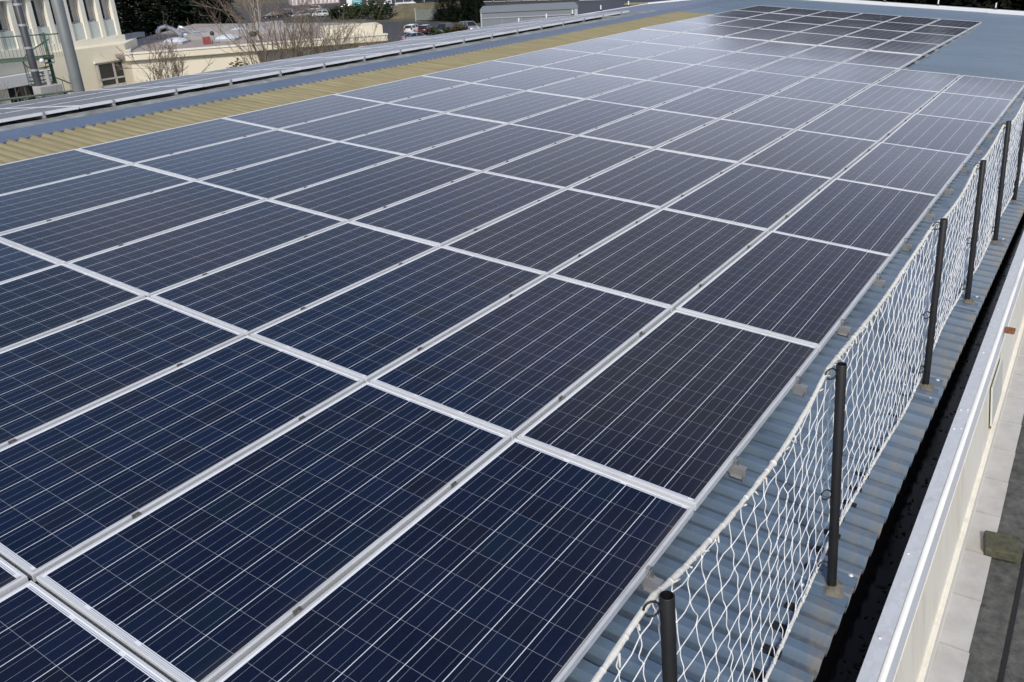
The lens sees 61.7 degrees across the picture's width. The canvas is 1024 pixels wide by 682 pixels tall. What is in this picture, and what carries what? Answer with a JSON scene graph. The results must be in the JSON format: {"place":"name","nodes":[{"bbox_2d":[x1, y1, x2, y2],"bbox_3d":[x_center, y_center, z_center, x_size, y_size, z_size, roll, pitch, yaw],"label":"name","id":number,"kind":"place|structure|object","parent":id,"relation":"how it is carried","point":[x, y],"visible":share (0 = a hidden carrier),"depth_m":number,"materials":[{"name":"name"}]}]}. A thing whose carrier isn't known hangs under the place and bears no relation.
{"place":"outdoors","nodes":[
{"label":"outdoors","id":0,"kind":"place"},
{"bbox_2d":[101,16,215,81],"bbox_3d":[-15.346,-12.177,37.630,3.346,4.263,4.652,62,67,63],"label":"bare shrub","id":1,"kind":"object","parent":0,"point":[161,63],"visible":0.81,"depth_m":37.21,"materials":[{"name":"brown plant"}]},
{"bbox_2d":[51,20,387,93],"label":"building","id":2,"kind":"structure","parent":0,"point":[98,70],"depth_m":43.83,"materials":[{"name":"paint"}]},
{"bbox_2d":[135,2,500,27],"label":"road","id":3,"kind":"structure","parent":0,"point":[286,5],"depth_m":231.27,"materials":[{"name":"asphalt"}]},
{"bbox_2d":[480,2,577,27],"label":"clad building","id":4,"kind":"structure","parent":0,"point":[496,15],"depth_m":37.42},
{"bbox_2d":[125,0,1002,24],"bbox_3d":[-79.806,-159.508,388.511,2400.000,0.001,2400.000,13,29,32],"label":"ground","id":5,"kind":"structure","parent":0,"point":[363,19],"depth_m":188.04,"materials":[{"name":"asphalt"}]},
{"bbox_2d":[0,33,70,90],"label":"spiral staircase","id":6,"kind":"structure","parent":5,"relation":"on","point":[48,56],"depth_m":37.10,"materials":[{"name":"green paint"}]},
{"bbox_2d":[0,0,125,104],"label":"tall building","id":7,"kind":"structure","parent":5,"relation":"on","point":[93,22],"depth_m":41.69,"materials":[{"name":"paint"}]},
{"bbox_2d":[12,0,65,98],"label":"wall flue","id":8,"kind":"object","parent":7,"relation":"attached to","point":[48,87],"depth_m":36.17,"materials":[{"name":"metal"}]},
{"bbox_2d":[50,0,84,92],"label":"grey mast","id":9,"kind":"object","parent":5,"relation":"on","point":[67,44],"depth_m":32.20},
{"bbox_2d":[116,0,182,38],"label":"conifer","id":10,"kind":"object","parent":5,"relation":"on","point":[143,4],"visible":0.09,"depth_m":71.57,"materials":[{"name":"green plant"}]},
{"bbox_2d":[121,0,198,34],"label":"conifer","id":11,"kind":"object","parent":5,"relation":"on","point":[175,9],"visible":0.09,"depth_m":75.72,"materials":[{"name":"green plant"}]},
{"bbox_2d":[162,0,236,27],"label":"conifer","id":12,"kind":"object","parent":5,"relation":"on","point":[223,16],"visible":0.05,"depth_m":78.76,"materials":[{"name":"green plant"}]},
{"bbox_2d":[186,0,358,64],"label":"bare tree","id":13,"kind":"object","parent":5,"relation":"on","point":[287,53],"visible":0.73,"depth_m":38.44,"materials":[{"name":"brown plant"}]},
{"bbox_2d":[250,0,382,59],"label":"bare tree","id":14,"kind":"object","parent":5,"relation":"on","point":[346,40],"visible":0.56,"depth_m":39.10,"materials":[{"name":"brown plant"}]},
{"bbox_2d":[0,0,1023,681],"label":"industrial building","id":15,"kind":"structure","parent":5,"relation":"on","point":[906,526],"depth_m":4.80,"materials":[{"name":"white paint"}]},
{"bbox_2d":[71,99,115,106],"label":"mounting rail","id":16,"kind":"object","parent":15,"relation":"attached to","point":[111,104],"visible":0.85,"depth_m":11.66,"materials":[{"name":"metal"}]},
{"bbox_2d":[43,84,203,107],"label":"solar panel","id":17,"kind":"object","parent":16,"relation":"on","point":[85,103],"visible":0.9,"depth_m":12.07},
{"bbox_2d":[8,438,303,616],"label":"mounting rail","id":18,"kind":"object","parent":15,"relation":"attached to","point":[297,611],"visible":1,"depth_m":3.80,"materials":[{"name":"metal"}]},
{"bbox_2d":[0,240,60,282],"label":"solar panel","id":19,"kind":"object","parent":18,"relation":"on","point":[16,262],"visible":0.83,"depth_m":6.43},
{"bbox_2d":[0,335,363,581],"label":"solar panel","id":20,"kind":"object","parent":18,"relation":"on","point":[74,484],"visible":0.92,"depth_m":4.32,"materials":[{"name":"glass"}]},
{"bbox_2d":[36,381,510,681],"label":"solar panel","id":21,"kind":"object","parent":18,"relation":"on","point":[216,575],"visible":0.95,"depth_m":3.72,"materials":[{"name":"glass"}]},
{"bbox_2d":[215,438,694,681],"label":"solar panel","id":22,"kind":"object","parent":18,"relation":"attached to","point":[516,560],"visible":1,"depth_m":3.45,"materials":[{"name":"glass"}]},
{"bbox_2d":[212,79,232,85],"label":"mounting rail","id":23,"kind":"object","parent":15,"relation":"attached to","point":[229,83],"visible":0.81,"depth_m":13.12,"materials":[{"name":"metal"}]},
{"bbox_2d":[168,67,301,86],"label":"solar panel","id":24,"kind":"object","parent":23,"relation":"on","point":[234,77],"visible":0.9,"depth_m":13.56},
{"bbox_2d":[77,319,663,592],"bbox_3d":[-2.778,-0.078,5.548,8.194,0.097,0.060,18,31,29],"label":"mounting rail","id":25,"kind":"object","parent":15,"relation":"attached to","point":[651,582],"visible":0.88,"depth_m":3.56,"materials":[{"name":"metal"}]},
{"bbox_2d":[0,263,144,351],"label":"solar panel","id":26,"kind":"object","parent":25,"relation":"on","point":[40,303],"visible":0.88,"depth_m":5.82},
{"bbox_2d":[0,297,244,448],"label":"solar panel","id":27,"kind":"object","parent":25,"relation":"on","point":[50,379],"visible":0.9,"depth_m":5.10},
{"bbox_2d":[47,219,747,480],"bbox_3d":[-2.229,-0.438,6.281,8.194,0.097,0.060,18,31,29],"label":"mounting rail","id":28,"kind":"object","parent":15,"relation":"attached to","point":[736,469],"visible":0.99,"depth_m":4.29,"materials":[{"name":"metal"}]},
{"bbox_2d":[0,149,130,194],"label":"solar panel","id":29,"kind":"object","parent":28,"relation":"attached to","point":[20,175],"visible":0.89,"depth_m":8.69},
{"bbox_2d":[0,164,192,234],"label":"solar panel","id":30,"kind":"object","parent":28,"relation":"on","point":[26,208],"visible":0.9,"depth_m":7.94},
{"bbox_2d":[517,310,819,510],"bbox_3d":[0.982,0.284,4.918,0.989,0.040,1.956,17,31,30],"label":"solar panel","id":31,"kind":"object","parent":28,"relation":"attached to","point":[680,406],"visible":0.94,"depth_m":4.73,"materials":[{"name":"glass"}]},
{"bbox_2d":[87,173,807,396],"bbox_3d":[-1.667,-0.807,7.030,8.194,0.097,0.060,18,31,29],"label":"mounting rail","id":32,"kind":"object","parent":15,"relation":"on","point":[798,387],"visible":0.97,"depth_m":5.04,"materials":[{"name":"metal"}]},
{"bbox_2d":[0,180,264,263],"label":"solar panel","id":33,"kind":"object","parent":32,"relation":"on","point":[73,237],"visible":0.84,"depth_m":7.29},
{"bbox_2d":[66,200,345,297],"bbox_3d":[-2.387,-0.791,6.916,0.989,0.042,1.956,18,31,29],"label":"solar panel","id":34,"kind":"object","parent":32,"relation":"on","point":[152,265],"visible":0.8,"depth_m":6.78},
{"bbox_2d":[150,221,438,335],"bbox_3d":[-1.545,-0.521,6.417,0.989,0.040,1.956,18,31,29],"label":"solar panel","id":35,"kind":"object","parent":32,"relation":"on","point":[249,296],"visible":0.84,"depth_m":6.27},
{"bbox_2d":[250,246,545,382],"bbox_3d":[-0.702,-0.254,5.917,0.989,0.041,1.956,18,31,29],"label":"solar panel","id":36,"kind":"object","parent":32,"relation":"on","point":[370,329],"visible":0.84,"depth_m":5.76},
{"bbox_2d":[370,275,670,439],"bbox_3d":[0.140,0.015,5.417,0.989,0.042,1.956,18,31,29],"label":"solar panel","id":37,"kind":"object","parent":32,"relation":"on","point":[516,365],"visible":0.92,"depth_m":5.25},
{"bbox_2d":[170,153,851,336],"bbox_3d":[-1.126,-1.162,7.753,8.194,0.097,0.060,18,31,29],"label":"mounting rail","id":38,"kind":"object","parent":15,"relation":"on","point":[843,329],"visible":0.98,"depth_m":5.77,"materials":[{"name":"metal"}]},
{"bbox_2d":[77,118,275,164],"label":"solar panel","id":39,"kind":"object","parent":38,"relation":"on","point":[143,147],"visible":0.84,"depth_m":9.79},
{"bbox_2d":[134,129,335,180],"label":"solar panel","id":40,"kind":"object","parent":38,"relation":"on","point":[202,163],"visible":0.84,"depth_m":9.27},
{"bbox_2d":[269,156,479,221],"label":"solar panel","id":41,"kind":"object","parent":38,"relation":"on","point":[357,194],"visible":0.84,"depth_m":8.28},
{"bbox_2d":[350,171,564,246],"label":"solar panel","id":42,"kind":"object","parent":38,"relation":"on","point":[447,214],"visible":0.84,"depth_m":7.76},
{"bbox_2d":[550,208,767,311],"bbox_3d":[1.243,-0.708,6.889,0.989,0.040,1.956,18,31,29],"label":"solar panel","id":43,"kind":"object","parent":38,"relation":"on","point":[672,259],"visible":0.88,"depth_m":6.75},
{"bbox_2d":[243,136,885,288],"bbox_3d":[-0.567,-1.529,8.498,8.194,0.097,0.060,18,31,29],"label":"mounting rail","id":44,"kind":"object","parent":15,"relation":"on","point":[878,281],"visible":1,"depth_m":6.51,"materials":[{"name":"metal"}]},
{"bbox_2d":[199,141,404,199],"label":"solar panel","id":45,"kind":"object","parent":44,"relation":"on","point":[271,179],"visible":0.8,"depth_m":8.79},
{"bbox_2d":[443,188,659,275],"bbox_3d":[0.401,-0.978,7.388,0.989,0.040,1.956,18,31,29],"label":"solar panel","id":46,"kind":"object","parent":44,"relation":"on","point":[547,236],"visible":0.84,"depth_m":7.26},
{"bbox_2d":[676,231,890,351],"bbox_3d":[2.085,-0.439,6.389,0.989,0.040,1.956,18,31,29],"label":"solar panel","id":47,"kind":"object","parent":44,"relation":"attached to","point":[812,292],"visible":0.92,"depth_m":6.24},
{"bbox_2d":[305,121,912,251],"bbox_3d":[-0.027,-1.883,9.219,8.194,0.097,0.060,18,31,29],"label":"mounting rail","id":48,"kind":"object","parent":15,"relation":"on","point":[906,246],"visible":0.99,"depth_m":7.23,"materials":[{"name":"metal"}]},
{"bbox_2d":[340,113,505,155],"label":"solar panel","id":49,"kind":"object","parent":48,"relation":"on","point":[410,138],"visible":0.84,"depth_m":10.26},
{"bbox_2d":[568,149,737,209],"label":"solar panel","id":50,"kind":"object","parent":48,"relation":"on","point":[661,179],"visible":0.84,"depth_m":8.75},
{"bbox_2d":[772,178,937,259],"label":"solar panel","id":51,"kind":"object","parent":48,"relation":"attached to","point":[874,218],"visible":0.9,"depth_m":7.75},
{"bbox_2d":[361,108,935,220],"bbox_3d":[0.529,-2.248,9.960,8.194,0.097,0.060,18,31,29],"label":"mounting rail","id":52,"kind":"object","parent":15,"relation":"on","point":[929,216],"visible":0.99,"depth_m":7.97,"materials":[{"name":"metal"}]},
{"bbox_2d":[223,94,383,129],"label":"solar panel","id":53,"kind":"object","parent":52,"relation":"attached to","point":[293,114],"visible":0.84,"depth_m":11.27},
{"bbox_2d":[279,103,442,141],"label":"solar panel","id":54,"kind":"object","parent":52,"relation":"on","point":[352,124],"visible":0.84,"depth_m":10.77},
{"bbox_2d":[409,123,575,171],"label":"solar panel","id":55,"kind":"object","parent":52,"relation":"on","point":[483,151],"visible":0.82,"depth_m":9.77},
{"bbox_2d":[484,135,652,188],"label":"solar panel","id":56,"kind":"object","parent":52,"relation":"on","point":[570,162],"visible":0.84,"depth_m":9.26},
{"bbox_2d":[663,163,831,232],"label":"solar panel","id":57,"kind":"object","parent":52,"relation":"on","point":[766,198],"visible":0.86,"depth_m":8.24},
{"bbox_2d":[642,590,677,681],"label":"net post","id":58,"kind":"object","parent":15,"relation":"on","point":[666,605],"visible":1,"depth_m":2.14,"materials":[{"name":"metal"}]},
{"bbox_2d":[591,101,1023,681],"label":"safety net","id":59,"kind":"object","parent":58,"relation":"attached to","point":[677,573],"visible":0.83,"depth_m":3.58,"materials":[{"name":"white fabric"}]},
{"bbox_2d":[407,97,953,194],"bbox_3d":[1.080,-2.609,10.695,8.194,0.097,0.060,18,31,29],"label":"mounting rail","id":60,"kind":"object","parent":15,"relation":"on","point":[948,190],"visible":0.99,"depth_m":8.71,"materials":[{"name":"metal"}]},
{"bbox_2d":[446,91,583,123],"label":"solar panel","id":61,"kind":"object","parent":60,"relation":"on","point":[509,109],"visible":0.84,"depth_m":11.73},
{"bbox_2d":[656,119,794,163],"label":"solar panel","id":62,"kind":"object","parent":60,"relation":"on","point":[738,142],"visible":0.86,"depth_m":10.22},
{"bbox_2d":[836,142,969,199],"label":"solar panel","id":63,"kind":"object","parent":60,"relation":"on","point":[919,170],"visible":0.94,"depth_m":9.24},
{"bbox_2d":[451,87,969,172],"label":"mounting rail","id":64,"kind":"object","parent":15,"relation":"on","point":[964,169],"visible":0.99,"depth_m":9.46,"materials":[{"name":"metal"}]},
{"bbox_2d":[336,76,469,102],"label":"solar panel","id":65,"kind":"object","parent":64,"relation":"attached to","point":[393,91],"visible":0.84,"depth_m":12.76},
{"bbox_2d":[390,83,524,113],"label":"solar panel","id":66,"kind":"object","parent":64,"relation":"on","point":[454,98],"visible":0.82,"depth_m":12.25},
{"bbox_2d":[510,99,647,135],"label":"solar panel","id":67,"kind":"object","parent":64,"relation":"on","point":[577,118],"visible":0.86,"depth_m":11.25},
{"bbox_2d":[579,109,717,148],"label":"solar panel","id":68,"kind":"object","parent":64,"relation":"on","point":[653,128],"visible":0.84,"depth_m":10.73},
{"bbox_2d":[741,130,877,179],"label":"solar panel","id":69,"kind":"object","parent":64,"relation":"on","point":[818,154],"visible":0.88,"depth_m":9.74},
{"bbox_2d":[489,78,982,153],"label":"mounting rail","id":70,"kind":"object","parent":15,"relation":"on","point":[978,151],"visible":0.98,"depth_m":10.19,"materials":[{"name":"metal"}]},
{"bbox_2d":[422,60,537,82],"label":"solar panel","id":71,"kind":"object","parent":70,"relation":"attached to","point":[477,72],"visible":0.8,"depth_m":14.23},
{"bbox_2d":[474,66,589,90],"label":"solar panel","id":72,"kind":"object","parent":70,"relation":"on","point":[531,78],"visible":0.84,"depth_m":13.74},
{"bbox_2d":[527,73,644,98],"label":"solar panel","id":73,"kind":"object","parent":70,"relation":"on","point":[587,86],"visible":0.84,"depth_m":13.21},
{"bbox_2d":[588,80,703,108],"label":"solar panel","id":74,"kind":"object","parent":70,"relation":"on","point":[648,94],"visible":0.84,"depth_m":12.73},
{"bbox_2d":[721,95,837,130],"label":"solar panel","id":75,"kind":"object","parent":70,"relation":"on","point":[785,112],"visible":0.84,"depth_m":11.73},
{"bbox_2d":[882,113,994,156],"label":"solar panel","id":76,"kind":"object","parent":70,"relation":"attached to","point":[955,135],"visible":0.88,"depth_m":10.73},
{"bbox_2d":[575,77,993,138],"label":"mounting rail","id":77,"kind":"object","parent":15,"relation":"on","point":[990,135],"visible":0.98,"depth_m":10.92,"materials":[{"name":"metal"}]},
{"bbox_2d":[651,87,767,119],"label":"solar panel","id":78,"kind":"object","parent":77,"relation":"on","point":[713,103],"visible":0.84,"depth_m":12.22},
{"bbox_2d":[797,104,912,143],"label":"solar panel","id":79,"kind":"object","parent":77,"relation":"on","point":[873,124],"visible":0.86,"depth_m":11.22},
{"bbox_2d":[606,50,1020,101],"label":"mounting rail","id":80,"kind":"object","parent":15,"relation":"attached to","point":[1017,99],"visible":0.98,"depth_m":13.12,"materials":[{"name":"metal"}]},
{"bbox_2d":[553,38,640,52],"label":"solar panel","id":81,"kind":"object","parent":80,"relation":"attached to","point":[596,45],"visible":0.84,"depth_m":17.19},
{"bbox_2d":[599,42,684,58],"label":"solar panel","id":82,"kind":"object","parent":80,"relation":"on","point":[643,50],"visible":0.84,"depth_m":16.69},
{"bbox_2d":[812,63,898,85],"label":"solar panel","id":83,"kind":"object","parent":80,"relation":"on","point":[860,73],"visible":0.82,"depth_m":14.71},
{"bbox_2d":[874,69,960,93],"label":"solar panel","id":84,"kind":"object","parent":80,"relation":"on","point":[922,80],"visible":0.88,"depth_m":14.18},
{"bbox_2d":[795,362,857,607],"bbox_3d":[1.270,0.582,3.432,0.208,1.088,0.311,9,28,33],"label":"net post","id":85,"kind":"object","parent":15,"relation":"on","point":[831,589],"visible":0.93,"depth_m":3.46,"materials":[{"name":"metal"}]},
{"bbox_2d":[658,75,1004,124],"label":"mounting rail","id":86,"kind":"object","parent":15,"relation":"on","point":[1000,122],"visible":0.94,"depth_m":11.65,"materials":[{"name":"metal"}]},
{"bbox_2d":[592,59,693,80],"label":"solar panel","id":87,"kind":"object","parent":86,"relation":"on","point":[645,69],"visible":0.82,"depth_m":14.70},
{"bbox_2d":[842,84,939,115],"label":"solar panel","id":88,"kind":"object","parent":86,"relation":"on","point":[899,99],"visible":0.84,"depth_m":12.71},
{"bbox_2d":[739,74,1013,112],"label":"mounting rail","id":89,"kind":"object","parent":15,"relation":"attached to","point":[1009,110],"visible":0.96,"depth_m":12.39,"materials":[{"name":"metal"}]},
{"bbox_2d":[493,48,592,66],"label":"solar panel","id":90,"kind":"object","parent":89,"relation":"attached to","point":[543,57],"visible":0.84,"depth_m":15.72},
{"bbox_2d":[540,53,642,73],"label":"solar panel","id":91,"kind":"object","parent":89,"relation":"on","point":[592,63],"visible":0.84,"depth_m":15.21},
{"bbox_2d":[649,64,748,87],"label":"solar panel","id":92,"kind":"object","parent":89,"relation":"on","point":[698,75],"visible":0.82,"depth_m":14.21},
{"bbox_2d":[708,70,807,95],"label":"solar panel","id":93,"kind":"object","parent":89,"relation":"attached to","point":[763,83],"visible":0.82,"depth_m":13.72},
{"bbox_2d":[772,77,871,105],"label":"solar panel","id":94,"kind":"object","parent":89,"relation":"on","point":[838,92],"visible":0.8,"depth_m":13.22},
{"bbox_2d":[916,92,1012,125],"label":"solar panel","id":95,"kind":"object","parent":89,"relation":"attached to","point":[968,107],"visible":0.88,"depth_m":12.23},
{"bbox_2d":[898,218,947,403],"bbox_3d":[2.424,-0.184,4.983,0.207,1.087,0.311,11,28,33],"label":"net post","id":96,"kind":"object","parent":15,"relation":"on","point":[925,384],"visible":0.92,"depth_m":5.00,"materials":[{"name":"metal"}]},
{"bbox_2d":[945,160,986,311],"bbox_3d":[3.287,-0.752,6.142,0.208,1.087,0.311,10,28,33],"label":"net post","id":97,"kind":"object","parent":15,"relation":"on","point":[968,297],"visible":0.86,"depth_m":6.14,"materials":[{"name":"metal"}]},
{"bbox_2d":[978,121,1011,245],"bbox_3d":[4.141,-1.321,7.300,0.208,1.088,0.311,9,28,33],"label":"net post","id":98,"kind":"object","parent":15,"relation":"on","point":[995,238],"visible":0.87,"depth_m":7.28,"materials":[{"name":"metal"}]},
{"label":"mounting rail","id":99,"kind":"object","parent":15,"relation":"attached to","visible":0},
{"bbox_2d":[645,47,733,64],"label":"solar panel","id":100,"kind":"object","parent":99,"relation":"on","point":[690,55],"visible":0.84,"depth_m":16.18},
{"bbox_2d":[699,52,785,70],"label":"solar panel","id":101,"kind":"object","parent":99,"relation":"on","point":[743,61],"visible":0.84,"depth_m":15.70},
{"bbox_2d":[752,57,840,77],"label":"solar panel","id":102,"kind":"object","parent":99,"relation":"on","point":[803,67],"visible":0.8,"depth_m":15.19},
{"bbox_2d":[942,75,1023,102],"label":"solar panel","id":103,"kind":"object","parent":99,"relation":"attached to","point":[989,87],"visible":0.88,"depth_m":13.68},
{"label":"mounting rail","id":104,"kind":"object","parent":15,"relation":"attached to","visible":0},
{"bbox_2d":[0,580,171,681],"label":"solar panel","id":105,"kind":"object","parent":104,"relation":"on","point":[45,636],"visible":1,"depth_m":3.13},
{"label":"mounting rail","id":106,"kind":"object","parent":15,"relation":"attached to","visible":0},
{"bbox_2d":[737,41,814,56],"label":"solar panel","id":107,"kind":"object","parent":106,"relation":"on","point":[782,49],"visible":0.82,"depth_m":17.16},
{"bbox_2d":[789,46,866,62],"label":"solar panel","id":108,"kind":"object","parent":106,"relation":"attached to","point":[833,54],"visible":0.84,"depth_m":16.67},
{"bbox_2d":[843,50,920,69],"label":"solar panel","id":109,"kind":"object","parent":106,"relation":"attached to","point":[899,61],"visible":0.9,"depth_m":16.15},
{"bbox_2d":[963,415,1023,681],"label":"pavement","id":110,"kind":"structure","parent":0,"point":[996,651],"depth_m":4.92,"materials":[{"name":"concrete"}]},
{"bbox_2d":[928,643,969,681],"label":"paving slab","id":111,"kind":"structure","parent":110,"relation":"on","point":[949,664],"depth_m":4.53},
{"bbox_2d":[939,593,980,652],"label":"paving slab","id":112,"kind":"structure","parent":110,"relation":"on","point":[957,632],"depth_m":4.80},
{"bbox_2d":[953,550,991,601],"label":"paving slab","id":113,"kind":"structure","parent":110,"relation":"on","point":[971,579],"depth_m":5.14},
{"bbox_2d":[965,511,1000,554],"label":"paving slab","id":114,"kind":"structure","parent":110,"relation":"on","point":[981,523],"depth_m":5.54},
{"bbox_2d":[983,530,1021,562],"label":"mossy block","id":115,"kind":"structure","parent":114,"relation":"on","point":[1001,546],"depth_m":5.30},
{"bbox_2d":[975,477,1007,517],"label":"paving slab","id":116,"kind":"structure","parent":110,"relation":"on","point":[991,499],"depth_m":5.84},
{"bbox_2d":[985,447,1014,482],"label":"paving slab","id":117,"kind":"structure","parent":110,"relation":"on","point":[1000,464],"depth_m":6.19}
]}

